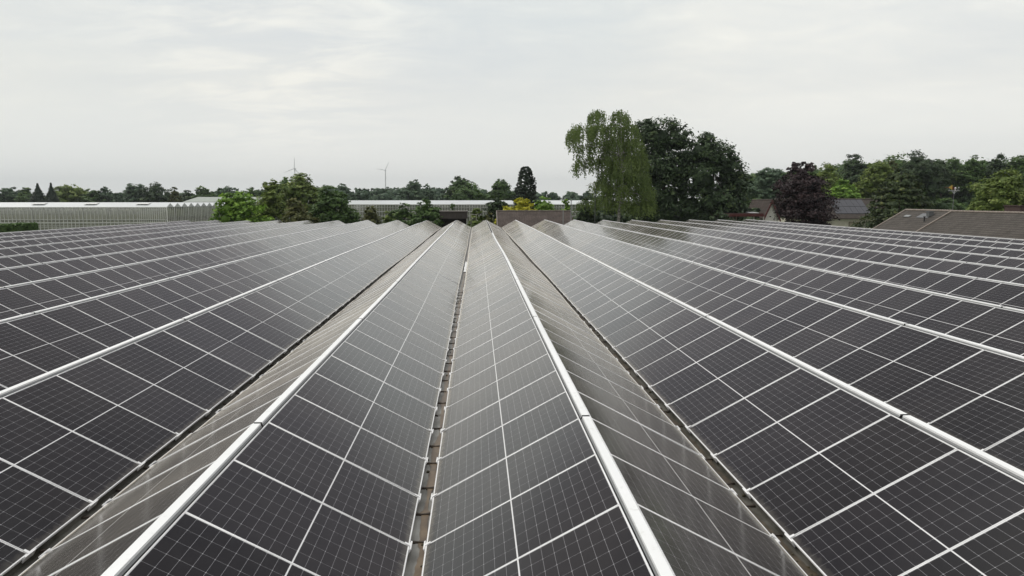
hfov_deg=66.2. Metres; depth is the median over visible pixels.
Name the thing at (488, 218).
shrub
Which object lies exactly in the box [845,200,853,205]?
roof solar panel
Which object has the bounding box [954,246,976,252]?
solar panel
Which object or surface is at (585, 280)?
solar panel
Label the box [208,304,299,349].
solar panel
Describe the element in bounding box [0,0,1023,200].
sky
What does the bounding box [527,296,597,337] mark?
solar panel
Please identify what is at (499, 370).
solar panel
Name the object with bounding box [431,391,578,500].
solar panel
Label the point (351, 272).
solar panel
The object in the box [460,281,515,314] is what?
solar panel
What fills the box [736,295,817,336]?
solar panel
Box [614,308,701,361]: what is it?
solar panel
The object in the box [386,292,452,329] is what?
solar panel
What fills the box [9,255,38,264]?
solar panel
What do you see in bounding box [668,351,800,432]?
solar panel
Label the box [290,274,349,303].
solar panel
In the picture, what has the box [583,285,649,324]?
solar panel
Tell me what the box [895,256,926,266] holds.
solar panel
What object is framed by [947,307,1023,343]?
solar panel
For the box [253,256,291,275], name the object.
solar panel
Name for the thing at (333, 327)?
solar panel
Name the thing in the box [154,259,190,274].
solar panel
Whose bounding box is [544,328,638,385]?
solar panel
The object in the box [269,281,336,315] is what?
solar panel
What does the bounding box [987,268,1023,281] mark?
solar panel
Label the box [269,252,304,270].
solar panel
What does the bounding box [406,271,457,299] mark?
solar panel
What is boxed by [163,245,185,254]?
solar panel
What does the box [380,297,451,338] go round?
solar panel
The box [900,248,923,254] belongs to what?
solar panel
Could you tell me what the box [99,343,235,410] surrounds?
solar panel
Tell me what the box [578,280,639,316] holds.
solar panel
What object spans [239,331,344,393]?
solar panel
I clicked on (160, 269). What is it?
solar panel
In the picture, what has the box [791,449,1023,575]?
solar panel
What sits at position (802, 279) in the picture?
solar panel
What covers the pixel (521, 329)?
solar panel
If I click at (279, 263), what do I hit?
solar panel
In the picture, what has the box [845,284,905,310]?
solar panel
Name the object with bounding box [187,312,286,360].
solar panel
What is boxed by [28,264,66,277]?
solar panel
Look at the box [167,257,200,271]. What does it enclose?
solar panel
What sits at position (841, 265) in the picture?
solar panel
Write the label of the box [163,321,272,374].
solar panel
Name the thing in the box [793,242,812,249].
solar panel
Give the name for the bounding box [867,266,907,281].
solar panel
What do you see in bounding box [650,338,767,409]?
solar panel
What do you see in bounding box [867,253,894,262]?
solar panel
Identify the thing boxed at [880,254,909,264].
solar panel
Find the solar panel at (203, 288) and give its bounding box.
[173,275,231,302]
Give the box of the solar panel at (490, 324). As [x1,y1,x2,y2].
[453,302,527,349]
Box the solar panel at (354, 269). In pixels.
[332,258,376,280]
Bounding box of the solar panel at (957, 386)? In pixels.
[886,350,1023,423]
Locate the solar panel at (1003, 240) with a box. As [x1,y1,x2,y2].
[996,239,1012,241]
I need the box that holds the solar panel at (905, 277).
[886,269,927,285]
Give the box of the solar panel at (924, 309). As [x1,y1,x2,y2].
[890,294,961,324]
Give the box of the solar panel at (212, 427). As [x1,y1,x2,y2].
[149,375,300,466]
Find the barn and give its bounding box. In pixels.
[184,197,308,221]
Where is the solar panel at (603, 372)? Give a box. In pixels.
[549,339,655,403]
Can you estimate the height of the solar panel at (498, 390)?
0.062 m
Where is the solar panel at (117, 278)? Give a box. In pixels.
[94,269,141,287]
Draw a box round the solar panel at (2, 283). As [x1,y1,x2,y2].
[0,280,9,286]
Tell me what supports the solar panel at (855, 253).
attached to the greenhouse
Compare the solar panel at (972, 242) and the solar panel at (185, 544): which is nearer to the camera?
the solar panel at (185, 544)
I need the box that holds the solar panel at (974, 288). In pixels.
[947,279,1000,298]
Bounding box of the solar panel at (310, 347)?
[259,321,354,377]
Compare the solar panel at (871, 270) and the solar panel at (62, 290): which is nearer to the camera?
the solar panel at (62, 290)
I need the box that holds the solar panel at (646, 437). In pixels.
[577,391,728,488]
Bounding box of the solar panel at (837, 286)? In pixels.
[809,276,861,299]
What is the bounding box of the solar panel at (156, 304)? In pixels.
[119,288,190,320]
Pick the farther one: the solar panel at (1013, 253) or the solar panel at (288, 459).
the solar panel at (1013, 253)
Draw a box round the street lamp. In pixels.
[586,183,595,223]
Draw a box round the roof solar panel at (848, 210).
[844,207,852,213]
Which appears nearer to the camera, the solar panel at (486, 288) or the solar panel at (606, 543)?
the solar panel at (606, 543)
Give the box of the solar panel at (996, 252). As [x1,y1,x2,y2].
[984,248,1008,255]
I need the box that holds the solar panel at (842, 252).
[832,248,855,256]
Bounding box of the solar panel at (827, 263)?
[812,257,843,269]
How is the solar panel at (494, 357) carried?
attached to the greenhouse
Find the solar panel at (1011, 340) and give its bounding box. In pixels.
[981,321,1023,354]
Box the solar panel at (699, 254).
[686,247,713,260]
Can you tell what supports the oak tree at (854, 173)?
on the ground
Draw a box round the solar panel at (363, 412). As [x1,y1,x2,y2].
[294,372,433,458]
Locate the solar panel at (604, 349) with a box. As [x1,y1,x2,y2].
[534,310,613,357]
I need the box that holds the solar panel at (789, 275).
[767,266,810,285]
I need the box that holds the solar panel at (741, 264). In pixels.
[724,256,759,272]
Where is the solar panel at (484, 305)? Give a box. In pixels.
[457,285,518,323]
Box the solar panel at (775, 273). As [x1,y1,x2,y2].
[755,264,796,282]
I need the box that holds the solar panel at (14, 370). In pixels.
[0,349,46,387]
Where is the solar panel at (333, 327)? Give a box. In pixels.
[291,305,370,351]
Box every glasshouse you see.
[0,202,224,229]
[348,200,601,226]
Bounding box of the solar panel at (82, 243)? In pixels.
[73,241,91,246]
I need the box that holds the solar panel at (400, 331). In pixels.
[365,311,448,359]
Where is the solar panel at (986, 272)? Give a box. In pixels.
[966,266,1005,278]
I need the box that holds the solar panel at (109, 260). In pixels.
[94,255,125,266]
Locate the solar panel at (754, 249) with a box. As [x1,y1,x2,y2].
[743,245,766,254]
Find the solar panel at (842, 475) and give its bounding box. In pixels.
[748,414,956,546]
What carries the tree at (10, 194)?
on the ground
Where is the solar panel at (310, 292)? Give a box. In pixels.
[280,277,343,309]
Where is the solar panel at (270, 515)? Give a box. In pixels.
[184,460,412,575]
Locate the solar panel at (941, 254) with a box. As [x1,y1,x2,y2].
[929,251,954,258]
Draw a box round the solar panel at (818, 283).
[794,272,842,294]
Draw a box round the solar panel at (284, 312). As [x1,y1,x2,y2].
[243,292,320,330]
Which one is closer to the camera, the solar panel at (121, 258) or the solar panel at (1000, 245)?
the solar panel at (121, 258)
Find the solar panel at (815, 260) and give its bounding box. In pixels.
[800,255,830,266]
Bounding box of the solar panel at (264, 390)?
[189,357,318,434]
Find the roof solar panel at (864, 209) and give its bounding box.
[861,207,869,213]
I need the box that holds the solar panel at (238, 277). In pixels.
[212,266,261,288]
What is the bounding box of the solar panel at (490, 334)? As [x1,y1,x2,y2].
[451,310,531,361]
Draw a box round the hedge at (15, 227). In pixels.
[0,222,38,232]
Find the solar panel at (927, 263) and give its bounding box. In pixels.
[912,258,943,269]
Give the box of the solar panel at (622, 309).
[590,290,659,331]
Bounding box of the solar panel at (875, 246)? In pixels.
[865,243,884,249]
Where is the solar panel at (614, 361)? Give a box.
[538,318,625,370]
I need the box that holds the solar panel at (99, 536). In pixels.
[18,462,213,575]
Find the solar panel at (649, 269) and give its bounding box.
[631,256,675,279]
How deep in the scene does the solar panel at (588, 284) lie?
24.87 m
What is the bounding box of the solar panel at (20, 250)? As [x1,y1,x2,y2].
[9,247,32,253]
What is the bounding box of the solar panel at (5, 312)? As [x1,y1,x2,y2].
[0,304,20,319]
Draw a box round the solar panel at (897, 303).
[866,289,932,317]
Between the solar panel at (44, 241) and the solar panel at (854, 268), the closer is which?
the solar panel at (854, 268)
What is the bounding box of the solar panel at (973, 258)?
[960,254,987,262]
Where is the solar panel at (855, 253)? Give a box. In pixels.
[843,249,866,258]
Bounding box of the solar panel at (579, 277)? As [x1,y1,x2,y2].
[557,264,604,291]
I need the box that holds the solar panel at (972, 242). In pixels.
[962,240,982,245]
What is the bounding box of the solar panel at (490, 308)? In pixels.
[456,290,520,331]
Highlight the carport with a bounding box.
[708,212,763,220]
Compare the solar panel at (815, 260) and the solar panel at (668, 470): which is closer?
the solar panel at (668, 470)
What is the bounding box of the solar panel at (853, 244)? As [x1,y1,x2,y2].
[844,241,862,247]
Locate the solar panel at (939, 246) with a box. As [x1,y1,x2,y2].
[929,243,949,249]
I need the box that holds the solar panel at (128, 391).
[57,357,210,433]
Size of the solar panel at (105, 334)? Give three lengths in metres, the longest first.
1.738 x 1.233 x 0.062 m
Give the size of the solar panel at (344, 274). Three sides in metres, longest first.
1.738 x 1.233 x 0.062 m
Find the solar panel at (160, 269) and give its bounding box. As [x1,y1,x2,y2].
[140,261,179,277]
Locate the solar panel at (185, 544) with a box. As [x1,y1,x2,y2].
[124,512,316,575]
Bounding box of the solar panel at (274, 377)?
[215,343,332,413]
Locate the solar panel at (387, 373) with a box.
[331,341,440,407]
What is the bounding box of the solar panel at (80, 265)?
[63,259,97,271]
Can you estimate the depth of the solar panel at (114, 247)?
39.90 m
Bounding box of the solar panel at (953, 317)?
[915,300,995,333]
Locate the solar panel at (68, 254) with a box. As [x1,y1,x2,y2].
[55,250,80,258]
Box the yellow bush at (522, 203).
[494,197,533,224]
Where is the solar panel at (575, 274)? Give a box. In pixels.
[554,262,598,286]
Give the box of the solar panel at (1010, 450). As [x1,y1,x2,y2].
[983,430,1023,470]
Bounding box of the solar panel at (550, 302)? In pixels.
[521,285,581,320]
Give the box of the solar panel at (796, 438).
[714,388,890,498]
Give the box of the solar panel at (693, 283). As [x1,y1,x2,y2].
[667,269,722,297]
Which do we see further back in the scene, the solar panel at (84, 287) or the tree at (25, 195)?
the tree at (25, 195)
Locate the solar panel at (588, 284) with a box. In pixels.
[564,270,616,300]
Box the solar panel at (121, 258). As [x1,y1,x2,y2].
[108,253,136,263]
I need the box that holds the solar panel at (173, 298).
[140,283,205,313]
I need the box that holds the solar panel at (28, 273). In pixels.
[8,266,48,280]
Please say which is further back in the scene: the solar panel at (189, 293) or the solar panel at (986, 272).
the solar panel at (986, 272)
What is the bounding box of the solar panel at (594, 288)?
[568,273,623,304]
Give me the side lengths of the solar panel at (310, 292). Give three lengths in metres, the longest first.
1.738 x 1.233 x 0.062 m
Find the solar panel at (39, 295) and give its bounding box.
[8,284,69,307]
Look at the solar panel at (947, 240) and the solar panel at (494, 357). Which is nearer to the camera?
the solar panel at (494, 357)
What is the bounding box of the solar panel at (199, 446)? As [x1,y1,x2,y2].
[102,396,279,506]
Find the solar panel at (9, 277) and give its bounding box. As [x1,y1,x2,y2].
[0,269,30,284]
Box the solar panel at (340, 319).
[303,299,376,341]
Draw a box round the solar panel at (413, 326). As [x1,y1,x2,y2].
[373,304,450,348]
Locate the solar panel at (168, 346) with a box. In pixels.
[134,331,255,390]
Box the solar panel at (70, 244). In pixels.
[61,242,80,247]
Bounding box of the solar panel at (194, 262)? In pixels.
[177,255,210,268]
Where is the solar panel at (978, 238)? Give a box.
[972,237,985,239]
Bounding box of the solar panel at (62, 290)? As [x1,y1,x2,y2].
[32,279,89,302]
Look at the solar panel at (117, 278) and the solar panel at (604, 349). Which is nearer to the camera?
the solar panel at (604, 349)
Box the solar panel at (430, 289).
[404,275,456,304]
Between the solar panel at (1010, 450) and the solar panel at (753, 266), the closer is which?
the solar panel at (1010, 450)
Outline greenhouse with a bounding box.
[0,219,1023,575]
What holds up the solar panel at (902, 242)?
attached to the greenhouse
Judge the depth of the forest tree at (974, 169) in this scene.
217.58 m
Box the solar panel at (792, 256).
[779,251,805,262]
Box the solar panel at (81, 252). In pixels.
[69,248,93,256]
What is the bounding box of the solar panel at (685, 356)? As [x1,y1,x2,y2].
[636,326,742,390]
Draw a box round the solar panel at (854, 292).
[826,280,882,304]
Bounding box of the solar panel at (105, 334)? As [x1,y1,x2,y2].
[41,306,133,346]
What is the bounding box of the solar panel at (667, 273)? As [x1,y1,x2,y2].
[644,261,691,285]
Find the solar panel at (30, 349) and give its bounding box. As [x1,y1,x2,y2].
[0,322,79,371]
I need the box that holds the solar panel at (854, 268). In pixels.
[837,261,873,274]
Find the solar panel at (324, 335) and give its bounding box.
[276,313,362,363]
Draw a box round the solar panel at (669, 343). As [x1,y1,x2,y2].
[624,317,719,375]
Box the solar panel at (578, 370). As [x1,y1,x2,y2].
[557,353,673,425]
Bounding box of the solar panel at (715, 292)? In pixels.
[685,276,747,308]
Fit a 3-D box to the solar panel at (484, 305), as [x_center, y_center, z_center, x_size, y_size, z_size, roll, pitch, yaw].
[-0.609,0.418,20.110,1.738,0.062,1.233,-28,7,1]
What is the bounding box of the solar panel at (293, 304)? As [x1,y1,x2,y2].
[256,286,328,322]
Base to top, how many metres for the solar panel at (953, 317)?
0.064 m
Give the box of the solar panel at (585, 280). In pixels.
[561,267,610,294]
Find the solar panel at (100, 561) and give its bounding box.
[50,515,160,575]
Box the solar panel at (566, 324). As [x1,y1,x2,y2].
[530,302,603,345]
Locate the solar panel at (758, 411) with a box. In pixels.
[688,368,839,462]
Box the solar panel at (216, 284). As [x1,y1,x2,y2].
[188,272,242,297]
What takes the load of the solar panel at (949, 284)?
attached to the greenhouse
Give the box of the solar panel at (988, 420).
[929,374,1023,450]
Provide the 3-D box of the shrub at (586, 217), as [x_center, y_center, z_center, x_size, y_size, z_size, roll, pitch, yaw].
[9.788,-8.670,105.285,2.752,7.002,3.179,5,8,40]
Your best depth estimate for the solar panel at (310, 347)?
14.25 m
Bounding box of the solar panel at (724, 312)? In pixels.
[708,285,779,320]
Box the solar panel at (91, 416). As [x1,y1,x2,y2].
[2,375,182,462]
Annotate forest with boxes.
[722,152,1023,203]
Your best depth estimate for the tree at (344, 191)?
330.65 m
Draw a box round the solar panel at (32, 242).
[22,239,41,244]
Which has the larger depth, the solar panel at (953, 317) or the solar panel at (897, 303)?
the solar panel at (897, 303)
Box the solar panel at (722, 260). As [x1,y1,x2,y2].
[707,252,739,267]
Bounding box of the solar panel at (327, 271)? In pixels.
[314,265,364,290]
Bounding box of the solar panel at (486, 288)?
[461,273,511,303]
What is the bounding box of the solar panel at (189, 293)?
[157,279,218,307]
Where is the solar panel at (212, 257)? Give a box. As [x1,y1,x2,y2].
[198,251,227,263]
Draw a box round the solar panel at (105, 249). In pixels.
[94,246,115,253]
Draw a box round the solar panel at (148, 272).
[127,264,167,280]
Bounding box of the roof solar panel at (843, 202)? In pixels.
[839,200,847,205]
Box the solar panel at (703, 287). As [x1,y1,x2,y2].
[675,273,734,302]
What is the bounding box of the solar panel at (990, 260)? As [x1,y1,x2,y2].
[977,256,1006,264]
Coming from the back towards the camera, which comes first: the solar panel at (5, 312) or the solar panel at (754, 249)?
the solar panel at (754, 249)
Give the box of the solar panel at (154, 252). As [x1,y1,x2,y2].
[144,248,168,257]
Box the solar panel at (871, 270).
[852,263,889,277]
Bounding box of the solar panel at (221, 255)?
[207,249,235,261]
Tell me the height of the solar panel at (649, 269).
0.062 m
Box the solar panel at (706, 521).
[610,454,807,575]
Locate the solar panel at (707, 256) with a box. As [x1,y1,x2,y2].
[693,249,721,262]
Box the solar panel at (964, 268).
[946,263,983,274]
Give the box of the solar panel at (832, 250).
[820,246,843,254]
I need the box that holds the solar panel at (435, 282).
[410,268,457,295]
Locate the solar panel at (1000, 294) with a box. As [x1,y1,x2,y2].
[971,283,1023,304]
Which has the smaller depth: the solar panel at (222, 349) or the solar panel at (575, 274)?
the solar panel at (222, 349)
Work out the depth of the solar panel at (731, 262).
32.03 m
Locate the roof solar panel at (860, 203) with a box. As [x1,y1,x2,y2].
[856,200,864,205]
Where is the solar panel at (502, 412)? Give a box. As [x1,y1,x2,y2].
[436,370,565,464]
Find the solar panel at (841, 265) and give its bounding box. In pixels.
[824,259,857,271]
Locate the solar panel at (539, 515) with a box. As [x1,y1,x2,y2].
[421,454,620,575]
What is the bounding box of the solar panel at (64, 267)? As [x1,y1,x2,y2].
[47,261,82,274]
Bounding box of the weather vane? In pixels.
[945,185,959,209]
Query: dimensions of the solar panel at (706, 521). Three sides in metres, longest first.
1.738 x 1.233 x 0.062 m
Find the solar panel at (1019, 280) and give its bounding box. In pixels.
[1011,275,1023,283]
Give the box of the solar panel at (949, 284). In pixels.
[925,275,973,294]
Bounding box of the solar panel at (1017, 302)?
[1001,292,1023,309]
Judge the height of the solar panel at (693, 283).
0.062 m
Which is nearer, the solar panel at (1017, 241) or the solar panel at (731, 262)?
the solar panel at (731, 262)
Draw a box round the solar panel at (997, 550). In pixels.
[901,511,1023,575]
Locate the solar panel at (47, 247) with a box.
[37,244,58,250]
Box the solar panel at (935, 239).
[928,237,944,241]
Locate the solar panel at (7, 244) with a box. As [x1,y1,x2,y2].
[0,242,17,247]
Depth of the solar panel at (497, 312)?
17.86 m
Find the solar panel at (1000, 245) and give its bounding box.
[990,242,1010,247]
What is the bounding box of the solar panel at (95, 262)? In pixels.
[79,257,111,268]
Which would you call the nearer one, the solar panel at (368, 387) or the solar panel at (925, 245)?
the solar panel at (368, 387)
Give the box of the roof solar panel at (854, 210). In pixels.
[849,207,858,213]
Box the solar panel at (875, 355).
[820,326,938,384]
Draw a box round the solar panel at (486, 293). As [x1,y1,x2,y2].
[460,276,514,309]
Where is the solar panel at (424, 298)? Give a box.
[395,282,455,315]
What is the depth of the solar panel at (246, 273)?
27.79 m
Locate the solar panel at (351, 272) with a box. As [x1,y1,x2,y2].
[327,260,372,283]
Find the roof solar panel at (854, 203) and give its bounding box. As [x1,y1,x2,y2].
[850,200,859,205]
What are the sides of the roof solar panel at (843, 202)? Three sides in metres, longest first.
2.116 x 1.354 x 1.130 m
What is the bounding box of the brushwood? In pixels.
[746,195,1022,214]
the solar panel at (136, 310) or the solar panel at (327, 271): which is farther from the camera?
the solar panel at (327, 271)
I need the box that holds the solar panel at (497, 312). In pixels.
[455,296,523,338]
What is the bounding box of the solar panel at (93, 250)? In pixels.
[81,247,105,254]
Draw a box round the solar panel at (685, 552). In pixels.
[636,504,776,575]
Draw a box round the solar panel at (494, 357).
[447,328,542,391]
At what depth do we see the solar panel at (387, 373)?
12.02 m
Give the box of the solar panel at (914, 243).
[904,241,922,246]
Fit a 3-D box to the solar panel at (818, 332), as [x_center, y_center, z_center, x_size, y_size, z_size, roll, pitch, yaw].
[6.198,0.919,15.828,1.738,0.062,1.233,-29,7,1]
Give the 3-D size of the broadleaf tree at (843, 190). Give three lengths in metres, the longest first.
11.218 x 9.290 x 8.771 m
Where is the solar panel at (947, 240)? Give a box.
[939,238,956,242]
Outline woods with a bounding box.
[0,187,604,210]
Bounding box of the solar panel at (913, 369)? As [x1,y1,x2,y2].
[850,337,983,402]
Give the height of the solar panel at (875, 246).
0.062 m
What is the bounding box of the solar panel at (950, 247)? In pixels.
[940,244,962,250]
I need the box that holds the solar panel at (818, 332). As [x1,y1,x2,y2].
[772,308,869,356]
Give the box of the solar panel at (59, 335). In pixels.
[7,313,108,358]
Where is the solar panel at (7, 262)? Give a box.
[0,257,22,267]
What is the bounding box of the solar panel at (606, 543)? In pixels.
[486,504,653,575]
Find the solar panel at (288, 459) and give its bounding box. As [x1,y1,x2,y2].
[233,422,420,543]
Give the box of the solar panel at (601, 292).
[573,277,630,311]
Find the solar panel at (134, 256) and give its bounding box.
[120,251,147,261]
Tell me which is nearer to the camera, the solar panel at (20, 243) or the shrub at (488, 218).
the solar panel at (20, 243)
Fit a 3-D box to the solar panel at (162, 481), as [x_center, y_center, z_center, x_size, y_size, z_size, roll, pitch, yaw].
[-3.329,1.863,7.361,1.738,0.062,1.233,-29,7,1]
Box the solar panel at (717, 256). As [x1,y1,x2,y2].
[700,251,730,265]
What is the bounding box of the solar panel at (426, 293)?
[400,278,455,309]
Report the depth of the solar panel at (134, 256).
34.34 m
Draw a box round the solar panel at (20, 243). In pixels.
[10,240,29,245]
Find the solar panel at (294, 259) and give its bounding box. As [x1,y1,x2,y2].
[275,251,309,267]
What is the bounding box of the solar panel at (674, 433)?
[566,370,701,454]
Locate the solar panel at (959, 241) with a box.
[951,239,968,243]
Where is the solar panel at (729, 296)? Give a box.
[696,280,762,313]
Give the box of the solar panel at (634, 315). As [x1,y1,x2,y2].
[597,295,671,340]
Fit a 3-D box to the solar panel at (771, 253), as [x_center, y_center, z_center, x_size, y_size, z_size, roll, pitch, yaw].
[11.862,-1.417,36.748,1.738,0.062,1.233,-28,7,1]
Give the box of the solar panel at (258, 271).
[235,260,277,281]
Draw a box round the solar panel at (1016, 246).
[1005,244,1023,249]
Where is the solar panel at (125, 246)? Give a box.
[115,243,135,250]
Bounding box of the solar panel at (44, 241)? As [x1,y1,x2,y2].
[34,238,52,243]
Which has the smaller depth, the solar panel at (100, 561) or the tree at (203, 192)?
the solar panel at (100, 561)
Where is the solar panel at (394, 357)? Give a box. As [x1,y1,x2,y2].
[345,329,443,388]
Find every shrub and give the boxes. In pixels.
[280,198,319,223]
[362,206,382,224]
[381,211,395,223]
[388,203,416,224]
[405,198,444,227]
[467,208,484,227]
[482,192,508,223]
[484,211,493,222]
[533,196,556,209]
[561,199,573,218]
[575,198,596,223]
[709,212,732,221]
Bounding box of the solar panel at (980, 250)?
[968,247,993,253]
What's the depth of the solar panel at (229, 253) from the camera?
36.78 m
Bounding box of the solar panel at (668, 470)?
[591,418,769,534]
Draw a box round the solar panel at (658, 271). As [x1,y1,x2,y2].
[637,259,682,282]
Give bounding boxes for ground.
[0,201,631,215]
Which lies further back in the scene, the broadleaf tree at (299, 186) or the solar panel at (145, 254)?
the broadleaf tree at (299, 186)
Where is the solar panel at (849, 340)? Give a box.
[794,316,901,369]
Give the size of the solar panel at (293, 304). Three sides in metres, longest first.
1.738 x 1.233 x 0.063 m
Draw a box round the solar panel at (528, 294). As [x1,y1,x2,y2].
[524,290,588,327]
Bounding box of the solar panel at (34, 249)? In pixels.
[24,246,45,252]
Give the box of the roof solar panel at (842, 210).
[839,207,847,213]
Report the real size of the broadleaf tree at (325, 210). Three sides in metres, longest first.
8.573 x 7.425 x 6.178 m
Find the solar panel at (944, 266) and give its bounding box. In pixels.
[927,260,961,271]
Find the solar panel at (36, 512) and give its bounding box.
[0,459,98,551]
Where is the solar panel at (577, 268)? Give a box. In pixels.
[551,259,594,283]
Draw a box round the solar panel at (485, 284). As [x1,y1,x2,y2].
[461,269,511,299]
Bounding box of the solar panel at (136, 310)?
[97,293,173,328]
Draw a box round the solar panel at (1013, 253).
[1000,250,1023,257]
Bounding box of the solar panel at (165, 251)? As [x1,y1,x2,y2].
[154,247,177,256]
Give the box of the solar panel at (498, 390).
[440,353,555,434]
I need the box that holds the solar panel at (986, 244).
[976,241,996,246]
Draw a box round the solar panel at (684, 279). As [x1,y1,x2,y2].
[658,266,711,293]
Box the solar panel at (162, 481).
[38,425,250,557]
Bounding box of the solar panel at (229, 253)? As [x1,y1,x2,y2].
[215,248,242,259]
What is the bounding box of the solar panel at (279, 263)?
[261,254,298,272]
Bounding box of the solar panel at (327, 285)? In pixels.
[299,270,355,299]
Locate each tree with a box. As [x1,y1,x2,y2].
[0,187,22,214]
[14,187,32,201]
[19,183,56,214]
[36,183,65,214]
[44,184,90,210]
[80,189,105,210]
[97,186,114,210]
[117,183,144,210]
[137,182,174,209]
[169,187,182,215]
[177,190,194,201]
[190,186,215,198]
[208,191,274,222]
[215,186,238,196]
[240,187,263,196]
[252,178,289,220]
[274,177,292,192]
[278,173,321,215]
[307,185,360,223]
[337,183,357,207]
[397,179,428,206]
[417,183,435,205]
[441,176,472,206]
[443,180,491,209]
[485,179,515,199]
[512,166,539,209]
[564,109,659,221]
[631,114,699,221]
[669,131,753,221]
[744,167,784,200]
[769,161,840,225]
[813,162,849,193]
[825,178,863,197]
[837,154,871,192]
[850,167,936,228]
[852,160,906,206]
[888,160,898,170]
[894,149,952,200]
[931,165,955,198]
[936,157,972,197]
[956,154,990,199]
[965,167,1023,210]
[980,153,1021,179]
[1007,155,1023,195]
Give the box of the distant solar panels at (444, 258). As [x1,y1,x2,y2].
[0,220,1023,481]
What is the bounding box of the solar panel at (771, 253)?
[760,248,785,258]
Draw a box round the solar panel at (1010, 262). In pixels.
[996,258,1023,267]
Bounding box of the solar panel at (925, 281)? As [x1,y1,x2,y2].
[904,272,949,289]
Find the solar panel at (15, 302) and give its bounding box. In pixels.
[0,288,46,314]
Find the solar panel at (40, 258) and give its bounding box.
[25,253,53,262]
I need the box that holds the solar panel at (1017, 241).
[1009,240,1023,243]
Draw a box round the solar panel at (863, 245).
[854,242,874,248]
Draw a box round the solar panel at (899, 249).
[888,246,910,253]
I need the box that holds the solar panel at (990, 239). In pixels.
[984,238,998,240]
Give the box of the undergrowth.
[573,205,762,223]
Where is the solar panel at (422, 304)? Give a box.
[391,287,453,322]
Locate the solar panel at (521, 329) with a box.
[449,318,535,374]
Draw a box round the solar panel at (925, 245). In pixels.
[916,242,935,247]
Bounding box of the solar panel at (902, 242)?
[893,240,911,245]
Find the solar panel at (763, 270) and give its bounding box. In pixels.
[744,261,783,278]
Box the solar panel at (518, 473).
[423,419,596,551]
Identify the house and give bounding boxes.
[496,210,572,227]
[749,199,780,221]
[774,198,883,228]
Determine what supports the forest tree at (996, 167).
on the ground
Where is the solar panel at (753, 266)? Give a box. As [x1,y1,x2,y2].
[734,259,770,275]
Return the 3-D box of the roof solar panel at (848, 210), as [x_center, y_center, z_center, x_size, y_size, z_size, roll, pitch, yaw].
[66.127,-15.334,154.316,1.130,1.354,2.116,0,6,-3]
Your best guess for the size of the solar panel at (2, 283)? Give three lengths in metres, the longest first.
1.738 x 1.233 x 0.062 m
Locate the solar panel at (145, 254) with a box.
[132,250,158,259]
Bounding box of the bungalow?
[872,205,1023,238]
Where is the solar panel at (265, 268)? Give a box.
[243,258,284,278]
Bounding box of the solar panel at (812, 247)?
[801,244,821,251]
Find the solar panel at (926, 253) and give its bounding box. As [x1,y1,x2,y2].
[915,249,937,256]
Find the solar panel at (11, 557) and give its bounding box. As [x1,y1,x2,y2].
[0,541,35,575]
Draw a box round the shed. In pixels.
[439,211,467,226]
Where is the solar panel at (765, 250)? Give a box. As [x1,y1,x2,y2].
[752,246,774,256]
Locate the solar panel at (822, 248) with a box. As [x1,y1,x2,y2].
[811,245,832,252]
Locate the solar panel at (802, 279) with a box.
[779,269,826,290]
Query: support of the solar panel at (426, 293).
on the greenhouse
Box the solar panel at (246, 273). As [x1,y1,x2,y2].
[223,263,269,284]
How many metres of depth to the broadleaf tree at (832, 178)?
176.25 m
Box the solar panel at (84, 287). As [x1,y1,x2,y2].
[55,276,108,297]
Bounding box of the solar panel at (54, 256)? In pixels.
[41,251,67,260]
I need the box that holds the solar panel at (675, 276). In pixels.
[651,263,700,289]
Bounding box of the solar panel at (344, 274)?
[320,262,368,287]
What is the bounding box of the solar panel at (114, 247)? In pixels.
[104,244,126,251]
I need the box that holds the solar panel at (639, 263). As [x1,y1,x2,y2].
[620,252,660,273]
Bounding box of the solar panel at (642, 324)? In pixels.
[605,301,685,350]
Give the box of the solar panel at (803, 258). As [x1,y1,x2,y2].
[789,253,817,264]
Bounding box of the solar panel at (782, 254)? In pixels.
[769,249,794,260]
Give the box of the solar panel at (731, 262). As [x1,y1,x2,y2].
[716,254,749,270]
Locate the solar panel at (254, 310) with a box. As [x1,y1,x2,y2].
[227,297,310,338]
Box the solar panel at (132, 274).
[112,266,154,283]
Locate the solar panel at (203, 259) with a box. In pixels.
[188,253,219,266]
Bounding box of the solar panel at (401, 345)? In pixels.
[356,319,446,372]
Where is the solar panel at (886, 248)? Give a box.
[876,245,897,251]
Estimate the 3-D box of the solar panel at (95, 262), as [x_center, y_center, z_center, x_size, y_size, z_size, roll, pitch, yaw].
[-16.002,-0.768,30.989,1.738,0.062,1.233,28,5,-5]
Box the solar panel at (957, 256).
[944,252,970,260]
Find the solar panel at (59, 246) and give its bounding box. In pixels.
[49,243,69,249]
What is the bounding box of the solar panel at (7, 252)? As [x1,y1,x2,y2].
[0,248,18,255]
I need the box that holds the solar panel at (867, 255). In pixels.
[854,251,881,260]
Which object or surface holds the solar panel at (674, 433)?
attached to the greenhouse
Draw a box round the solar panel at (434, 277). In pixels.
[413,265,458,290]
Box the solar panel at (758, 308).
[722,290,796,327]
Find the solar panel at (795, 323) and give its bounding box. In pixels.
[753,301,841,345]
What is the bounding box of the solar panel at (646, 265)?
[626,254,667,276]
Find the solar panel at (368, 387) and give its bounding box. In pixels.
[315,356,437,429]
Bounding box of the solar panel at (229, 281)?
[200,269,252,292]
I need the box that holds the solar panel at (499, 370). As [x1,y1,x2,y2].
[444,339,547,410]
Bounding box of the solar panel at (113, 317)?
[71,299,154,336]
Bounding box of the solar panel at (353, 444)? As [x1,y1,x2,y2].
[268,395,427,494]
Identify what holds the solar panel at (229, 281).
attached to the greenhouse
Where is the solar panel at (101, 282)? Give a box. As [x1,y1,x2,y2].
[75,272,125,292]
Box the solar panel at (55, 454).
[0,398,145,500]
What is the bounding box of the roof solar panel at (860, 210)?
[855,207,864,213]
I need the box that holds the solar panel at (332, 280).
[307,267,360,294]

